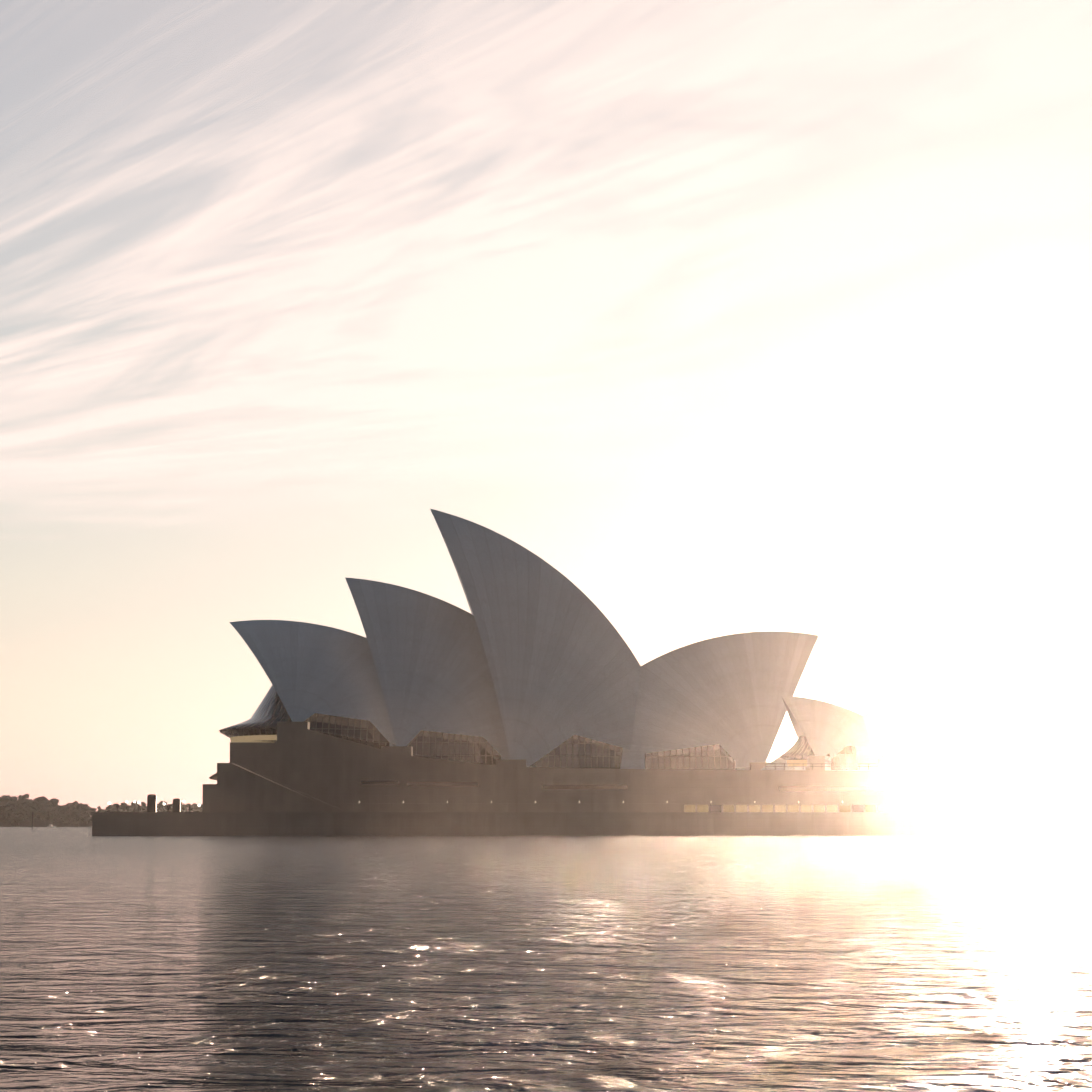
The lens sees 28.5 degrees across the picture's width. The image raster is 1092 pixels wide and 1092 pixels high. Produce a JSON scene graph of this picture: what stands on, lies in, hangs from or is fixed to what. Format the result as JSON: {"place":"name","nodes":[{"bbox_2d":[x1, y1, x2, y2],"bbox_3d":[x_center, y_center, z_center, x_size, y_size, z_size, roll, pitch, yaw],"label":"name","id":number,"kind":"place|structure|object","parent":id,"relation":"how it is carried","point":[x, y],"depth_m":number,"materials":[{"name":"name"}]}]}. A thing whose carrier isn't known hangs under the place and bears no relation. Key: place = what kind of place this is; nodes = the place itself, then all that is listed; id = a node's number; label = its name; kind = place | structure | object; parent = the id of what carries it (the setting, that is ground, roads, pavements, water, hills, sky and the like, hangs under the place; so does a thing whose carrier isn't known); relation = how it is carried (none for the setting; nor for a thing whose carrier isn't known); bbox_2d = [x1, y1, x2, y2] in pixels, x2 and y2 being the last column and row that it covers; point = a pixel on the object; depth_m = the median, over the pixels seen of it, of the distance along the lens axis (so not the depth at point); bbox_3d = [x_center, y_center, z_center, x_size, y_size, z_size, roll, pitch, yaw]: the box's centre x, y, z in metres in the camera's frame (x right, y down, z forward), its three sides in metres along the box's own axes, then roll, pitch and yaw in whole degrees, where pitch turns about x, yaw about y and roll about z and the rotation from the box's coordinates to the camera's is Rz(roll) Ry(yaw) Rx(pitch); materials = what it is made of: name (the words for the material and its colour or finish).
{"place":"outdoors","nodes":[
{"label":"outdoors","id":0,"kind":"place"},
{"bbox_2d":[0,818,91,826],"bbox_3d":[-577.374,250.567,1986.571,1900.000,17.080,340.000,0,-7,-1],"label":"shore land","id":1,"kind":"structure","parent":0,"point":[42,824],"depth_m":1860.72,"materials":[{"name":"grey"}]},
{"bbox_2d":[0,794,201,826],"bbox_3d":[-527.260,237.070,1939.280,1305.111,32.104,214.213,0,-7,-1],"label":"shore trees","id":2,"kind":"object","parent":1,"relation":"on","point":[52,817],"depth_m":1877.67,"materials":[{"name":"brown plant"}]},
{"bbox_2d":[0,827,1091,1091],"bbox_3d":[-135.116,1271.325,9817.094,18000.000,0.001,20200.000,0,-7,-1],"label":"water","id":3,"kind":"structure","parent":0,"point":[554,1025],"depth_m":31.08,"materials":[{"name":"grey liquid"}]},
{"bbox_2d":[0,0,1091,1091],"label":"sky","id":4,"kind":"structure","parent":0,"point":[730,317],"materials":[{"name":"white"}]},
{"bbox_2d":[91,812,1091,835],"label":"seawall","id":5,"kind":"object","parent":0,"point":[551,824],"depth_m":392.89,"materials":[{"name":"stone"}]},
{"bbox_2d":[147,794,156,811],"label":"pillar","id":6,"kind":"structure","parent":5,"relation":"on","point":[151,802],"depth_m":397.80,"materials":[{"name":"grey metal"}]},
{"bbox_2d":[172,798,180,811],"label":"pillar","id":7,"kind":"structure","parent":5,"relation":"on","point":[177,803],"depth_m":399.86,"materials":[{"name":"grey metal"}]},
{"bbox_2d":[202,726,1091,811],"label":"podium","id":8,"kind":"object","parent":5,"relation":"on","point":[317,775],"depth_m":413.67,"materials":[{"name":"stone"}]},
{"bbox_2d":[219,685,291,741],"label":"glass wall","id":9,"kind":"structure","parent":8,"relation":"on","point":[249,736],"depth_m":433.59,"materials":[{"name":"grey glass"}]},
{"bbox_2d":[230,620,395,748],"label":"shell","id":10,"kind":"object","parent":8,"relation":"on","point":[318,637],"depth_m":436.77,"materials":[{"name":"tile"}]},
{"bbox_2d":[345,577,509,764],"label":"shell","id":11,"kind":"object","parent":8,"relation":"on","point":[424,680],"depth_m":437.46,"materials":[{"name":"tile"}]},
{"bbox_2d":[430,509,640,768],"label":"shell","id":12,"kind":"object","parent":8,"relation":"on","point":[589,691],"depth_m":440.35,"materials":[{"name":"tile"}]},
{"bbox_2d":[277,722,952,770],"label":"shell pedestals","id":13,"kind":"object","parent":8,"relation":"on","point":[819,760],"depth_m":423.51,"materials":[{"name":"concrete"}]},
{"bbox_2d":[359,801,1061,802],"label":"podium wall lights","id":14,"kind":"object","parent":8,"relation":"on","point":[711,802],"depth_m":413.44},
{"bbox_2d":[620,631,817,769],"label":"shell","id":15,"kind":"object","parent":8,"relation":"on","point":[673,693],"depth_m":442.23,"materials":[{"name":"tile"}]},
{"bbox_2d":[361,781,1091,790],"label":"podium window strips","id":16,"kind":"object","parent":8,"relation":"attached to","point":[932,788],"depth_m":414.19,"materials":[{"name":"beige"}]},
{"bbox_2d":[779,736,829,765],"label":"glass wall","id":17,"kind":"structure","parent":8,"relation":"on","point":[792,752],"depth_m":426.99,"materials":[{"name":"brown glass"}]},
{"bbox_2d":[781,696,886,770],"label":"shell","id":18,"kind":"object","parent":8,"relation":"on","point":[826,710],"depth_m":427.99,"materials":[{"name":"tile"}]},
{"bbox_2d":[684,805,1043,811],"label":"podium foyer windows","id":19,"kind":"structure","parent":8,"relation":"attached to","point":[859,808],"depth_m":413.77,"materials":[{"name":"white"}]},
{"bbox_2d":[761,690,992,770],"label":"shell","id":20,"kind":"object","parent":8,"relation":"on","point":[907,738],"depth_m":428.33,"materials":[{"name":"tile"}]},
{"bbox_2d":[947,719,991,769],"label":"glass wall","id":21,"kind":"structure","parent":20,"relation":"attached to","point":[962,742],"depth_m":426.89,"materials":[{"name":"white glass"}]},
{"bbox_2d":[767,764,1091,769],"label":"railing","id":22,"kind":"object","parent":8,"relation":"on","point":[933,766],"depth_m":415.23,"materials":[{"name":"grey metal"}]}
]}

